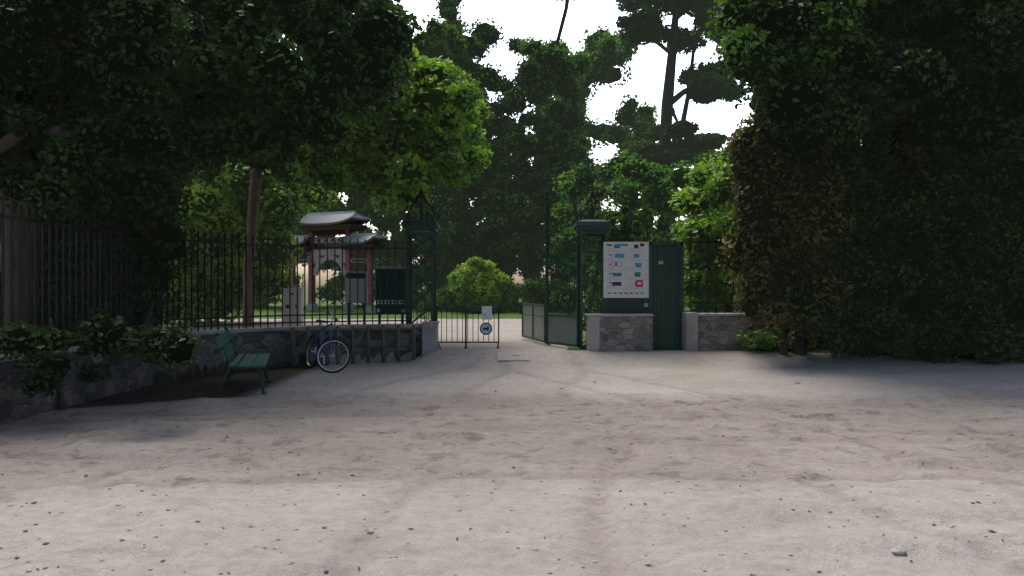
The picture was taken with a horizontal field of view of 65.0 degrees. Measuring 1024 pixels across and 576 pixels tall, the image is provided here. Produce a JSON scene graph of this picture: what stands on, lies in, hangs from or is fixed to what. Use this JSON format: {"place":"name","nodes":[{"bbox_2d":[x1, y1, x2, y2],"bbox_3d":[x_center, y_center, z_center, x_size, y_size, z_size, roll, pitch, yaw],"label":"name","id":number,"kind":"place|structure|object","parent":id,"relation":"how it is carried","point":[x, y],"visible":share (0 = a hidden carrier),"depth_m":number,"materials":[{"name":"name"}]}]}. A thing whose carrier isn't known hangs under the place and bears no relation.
{"place":"outdoors","nodes":[
{"label":"outdoors","id":0,"kind":"place"},
{"bbox_2d":[0,289,1023,575],"bbox_3d":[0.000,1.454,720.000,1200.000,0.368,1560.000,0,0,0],"label":"ground","id":1,"kind":"structure","parent":0,"point":[682,409],"depth_m":7.15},
{"bbox_2d":[0,0,195,332],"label":"tree","id":2,"kind":"object","parent":1,"relation":"on","point":[129,53],"visible":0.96,"depth_m":10.91,"materials":[{"name":"green plant"}]},
{"bbox_2d":[0,162,205,333],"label":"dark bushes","id":3,"kind":"object","parent":1,"relation":"on","point":[161,239],"visible":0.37,"depth_m":13.34,"materials":[{"name":"green plant"}]},
{"bbox_2d":[0,313,206,410],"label":"shrub","id":4,"kind":"object","parent":1,"relation":"on","point":[170,346],"visible":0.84,"depth_m":9.13,"materials":[{"name":"green plant"}]},
{"bbox_2d":[0,0,427,333],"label":"tree canopy","id":5,"kind":"object","parent":1,"relation":"on","point":[237,72],"visible":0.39,"depth_m":13.04,"materials":[{"name":"green plant"}]},
{"bbox_2d":[0,321,438,424],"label":"wall","id":6,"kind":"structure","parent":1,"relation":"on","point":[16,404],"depth_m":14.77,"materials":[{"name":"stone"}]},
{"bbox_2d":[0,198,410,352],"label":"fence","id":7,"kind":"object","parent":6,"relation":"on","point":[19,218],"visible":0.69,"depth_m":12.90,"materials":[{"name":"black metal"}]},
{"bbox_2d":[213,327,270,394],"bbox_3d":[-4.271,1.133,12.808,0.770,0.943,2.173,0,0,-15],"label":"park bench","id":8,"kind":"object","parent":1,"relation":"on","point":[258,362],"visible":1,"depth_m":12.28,"materials":[{"name":"green paint"}]},
{"bbox_2d":[163,145,338,329],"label":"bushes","id":9,"kind":"object","parent":1,"relation":"on","point":[219,204],"visible":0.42,"depth_m":24.79,"materials":[{"name":"green plant"}]},
{"bbox_2d":[186,181,330,307],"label":"tree","id":10,"kind":"object","parent":1,"relation":"on","point":[301,256],"visible":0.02,"depth_m":55.57,"materials":[{"name":"green plant"}]},
{"bbox_2d":[283,288,303,325],"bbox_3d":[-5.716,0.687,21.000,0.500,1.366,0.340,0,0,0],"label":"grey utility cabinet","id":11,"kind":"object","parent":1,"relation":"on","point":[293,302],"visible":0.64,"depth_m":20.85,"materials":[{"name":"grey metal"}]},
{"bbox_2d":[306,311,350,372],"bbox_3d":[-3.736,1.020,15.672,0.558,1.167,1.592,0,0,-39],"label":"bicycle","id":12,"kind":"object","parent":1,"relation":"on","point":[318,351],"visible":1,"depth_m":15.31,"materials":[{"name":"metal"}]},
{"bbox_2d":[291,211,386,311],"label":"chinese paifang gate","id":13,"kind":"object","parent":1,"relation":"on","point":[346,223],"visible":0.69,"depth_m":46.53,"materials":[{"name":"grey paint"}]},
{"bbox_2d":[291,325,415,366],"bbox_3d":[-3.325,1.250,16.922,2.645,0.900,0.294,0,0,-25],"label":"bike rack wood","id":14,"kind":"object","parent":1,"relation":"on","point":[352,329],"visible":0.73,"depth_m":17.00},
{"bbox_2d":[345,271,367,323],"bbox_3d":[-3.797,0.482,19.602,0.538,1.776,0.066,0,0,0],"label":"white notice board","id":15,"kind":"object","parent":1,"relation":"on","point":[361,286],"visible":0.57,"depth_m":19.57,"materials":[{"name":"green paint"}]},
{"bbox_2d":[242,43,494,327],"bbox_3d":[-4.098,-2.382,19.978,7.353,8.124,7.126,0,0,0],"label":"tree behind fence","id":16,"kind":"object","parent":1,"relation":"on","point":[429,132],"visible":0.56,"depth_m":17.99,"materials":[{"name":"green plant"}]},
{"bbox_2d":[374,266,405,323],"bbox_3d":[-2.920,0.423,19.400,0.790,1.894,0.200,0,0,0],"label":"notice board","id":17,"kind":"object","parent":1,"relation":"on","point":[391,289],"visible":0.7,"depth_m":19.35,"materials":[{"name":"paint"}]},
{"bbox_2d":[307,0,476,306],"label":"tree","id":18,"kind":"object","parent":1,"relation":"on","point":[383,223],"visible":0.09,"depth_m":57.63,"materials":[{"name":"green plant"}]},
{"bbox_2d":[401,186,440,323],"bbox_3d":[-2.070,-0.460,18.320,0.820,3.720,0.820,0,0,0],"label":"gate pylon","id":19,"kind":"object","parent":1,"relation":"on","point":[421,227],"visible":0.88,"depth_m":18.04,"materials":[{"name":"metal"}]},
{"bbox_2d":[436,306,498,348],"bbox_3d":[-0.915,1.000,18.149,1.491,1.169,1.018,0,0,-20],"label":"crowd barrier","id":20,"kind":"object","parent":1,"relation":"on","point":[485,328],"visible":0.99,"depth_m":18.36,"materials":[{"name":"grey metal"}]},
{"bbox_2d":[446,256,513,312],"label":"bright bush","id":21,"kind":"object","parent":1,"relation":"on","point":[477,281],"visible":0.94,"depth_m":43.34,"materials":[{"name":"green plant"}]},
{"bbox_2d":[415,276,573,311],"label":"bushes","id":22,"kind":"object","parent":1,"relation":"on","point":[532,291],"visible":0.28,"depth_m":46.17,"materials":[{"name":"green plant"}]},
{"bbox_2d":[409,0,593,291],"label":"tree","id":23,"kind":"object","parent":1,"relation":"on","point":[504,192],"visible":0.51,"depth_m":52.84,"materials":[{"name":"green plant"}]},
{"bbox_2d":[0,362,1005,574],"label":"stones","id":24,"kind":"object","parent":1,"relation":"on","point":[899,551],"visible":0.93,"depth_m":5.76,"materials":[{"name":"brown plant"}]},
{"bbox_2d":[498,352,528,360],"bbox_3d":[0.030,1.445,16.951,0.660,0.139,0.611,0,0,0],"label":"manhole cover","id":25,"kind":"object","parent":1,"relation":"on","point":[513,356],"visible":1,"depth_m":16.90,"materials":[{"name":"grey concrete"}]},
{"bbox_2d":[522,303,544,342],"bbox_3d":[0.542,0.860,20.500,0.050,0.920,2.455,0,0,-12],"label":"gate leaf","id":26,"kind":"object","parent":1,"relation":"on","point":[533,321],"visible":1,"depth_m":20.45,"materials":[{"name":"grey paint"}]},
{"bbox_2d":[575,236,600,330],"bbox_3d":[2.496,-0.008,22.708,1.423,3.362,1.092,0,0,32],"label":"conifer","id":27,"kind":"object","parent":1,"relation":"on","point":[588,307],"visible":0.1,"depth_m":22.58,"materials":[{"name":"green plant"}]},
{"bbox_2d":[573,186,611,348],"bbox_3d":[1.830,-0.460,18.320,0.820,3.720,0.820,0,0,0],"label":"gate pylon","id":28,"kind":"object","parent":1,"relation":"on","point":[592,227],"visible":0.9,"depth_m":18.04,"materials":[{"name":"metal"}]},
{"bbox_2d":[544,187,579,346],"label":"gate","id":29,"kind":"structure","parent":28,"relation":"attached to","point":[563,330],"depth_m":18.72,"materials":[{"name":"metal"}]},
{"bbox_2d":[531,22,659,292],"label":"hazy tree","id":30,"kind":"object","parent":1,"relation":"on","point":[606,50],"visible":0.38,"depth_m":81.02,"materials":[{"name":"green plant"}]},
{"bbox_2d":[592,217,619,312],"bbox_3d":[2.694,-0.126,21.501,1.251,3.596,1.186,0,0,0],"label":"conifer","id":31,"kind":"object","parent":1,"relation":"on","point":[613,235],"visible":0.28,"depth_m":21.41,"materials":[{"name":"green plant"}]},
{"bbox_2d":[618,205,634,241],"bbox_3d":[3.098,-0.293,21.897,1.588,3.930,1.148,0,0,0],"label":"conifer","id":32,"kind":"object","parent":1,"relation":"on","point":[625,234],"visible":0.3,"depth_m":21.79,"materials":[{"name":"green plant"}]},
{"bbox_2d":[632,220,642,241],"bbox_3d":[3.468,-0.105,22.285,1.326,3.558,1.285,0,0,-43],"label":"conifer","id":33,"kind":"object","parent":1,"relation":"on","point":[637,232],"visible":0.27,"depth_m":22.21,"materials":[{"name":"green plant"}]},
{"bbox_2d":[601,242,683,348],"bbox_3d":[2.920,0.180,17.983,1.830,2.430,0.113,0,0,0],"label":"metal door","id":34,"kind":"structure","parent":1,"relation":"on","point":[663,303],"depth_m":17.98,"materials":[{"name":"paint"}]},
{"bbox_2d":[603,242,648,297],"bbox_3d":[2.545,-0.404,17.948,1.010,1.253,0.073,0,0,0],"label":"information board","id":35,"kind":"object","parent":34,"relation":"attached to","point":[625,269],"visible":1,"depth_m":17.92,"materials":[{"name":"paint"}]},
{"bbox_2d":[543,146,743,314],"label":"tree","id":36,"kind":"object","parent":1,"relation":"on","point":[650,184],"visible":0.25,"depth_m":41.10,"materials":[{"name":"green plant"}]},
{"bbox_2d":[614,0,746,217],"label":"tall pine","id":37,"kind":"object","parent":1,"relation":"on","point":[706,83],"visible":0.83,"depth_m":69.21,"materials":[{"name":"green plant"}]},
{"bbox_2d":[670,24,696,177],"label":"trunk","id":38,"kind":"object","parent":1,"relation":"on","point":[684,113],"visible":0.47,"depth_m":70.59,"materials":[{"name":"brown plant"}]},
{"bbox_2d":[667,151,739,312],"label":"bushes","id":39,"kind":"object","parent":1,"relation":"on","point":[704,197],"visible":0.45,"depth_m":21.31,"materials":[{"name":"green plant"}]},
{"bbox_2d":[584,312,828,350],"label":"wall","id":40,"kind":"structure","parent":1,"relation":"on","point":[634,331],"depth_m":17.51,"materials":[{"name":"stone"}]},
{"bbox_2d":[690,232,742,312],"bbox_3d":[9.935,-0.340,17.780,12.003,1.800,0.045,0,0,0],"label":"fence","id":41,"kind":"object","parent":40,"relation":"on","point":[707,302],"visible":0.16,"depth_m":17.77,"materials":[{"name":"black metal"}]},
{"bbox_2d":[714,114,857,355],"bbox_3d":[5.538,-1.148,16.386,2.896,5.706,2.698,0,0,0],"label":"tree","id":42,"kind":"object","parent":1,"relation":"on","point":[780,202],"visible":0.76,"depth_m":15.54,"materials":[{"name":"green plant"}]},
{"bbox_2d":[705,0,917,354],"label":"tree","id":43,"kind":"object","parent":1,"relation":"on","point":[754,60],"visible":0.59,"depth_m":13.09,"materials":[{"name":"green plant"}]},
{"bbox_2d":[709,0,1023,353],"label":"tree canopy","id":44,"kind":"object","parent":1,"relation":"on","point":[944,81],"visible":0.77,"depth_m":13.51,"materials":[{"name":"green plant"}]},
{"bbox_2d":[736,325,1023,362],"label":"shrubs","id":45,"kind":"object","parent":1,"relation":"on","point":[762,339],"visible":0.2,"depth_m":16.95,"materials":[{"name":"green plant"}]},
{"bbox_2d":[775,119,1023,364],"bbox_3d":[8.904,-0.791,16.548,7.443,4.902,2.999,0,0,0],"label":"ivy","id":46,"kind":"object","parent":1,"relation":"on","point":[970,221],"visible":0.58,"depth_m":15.79,"materials":[{"name":"green plant"}]},
{"bbox_2d":[279,0,753,288],"label":"sky","id":47,"kind":"structure","parent":0,"point":[541,19],"materials":[{"name":"white"}]},
{"bbox_2d":[519,298,521,313],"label":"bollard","id":48,"kind":"object","parent":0,"point":[520,305],"visible":0.87,"depth_m":41.93,"materials":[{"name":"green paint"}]}
]}

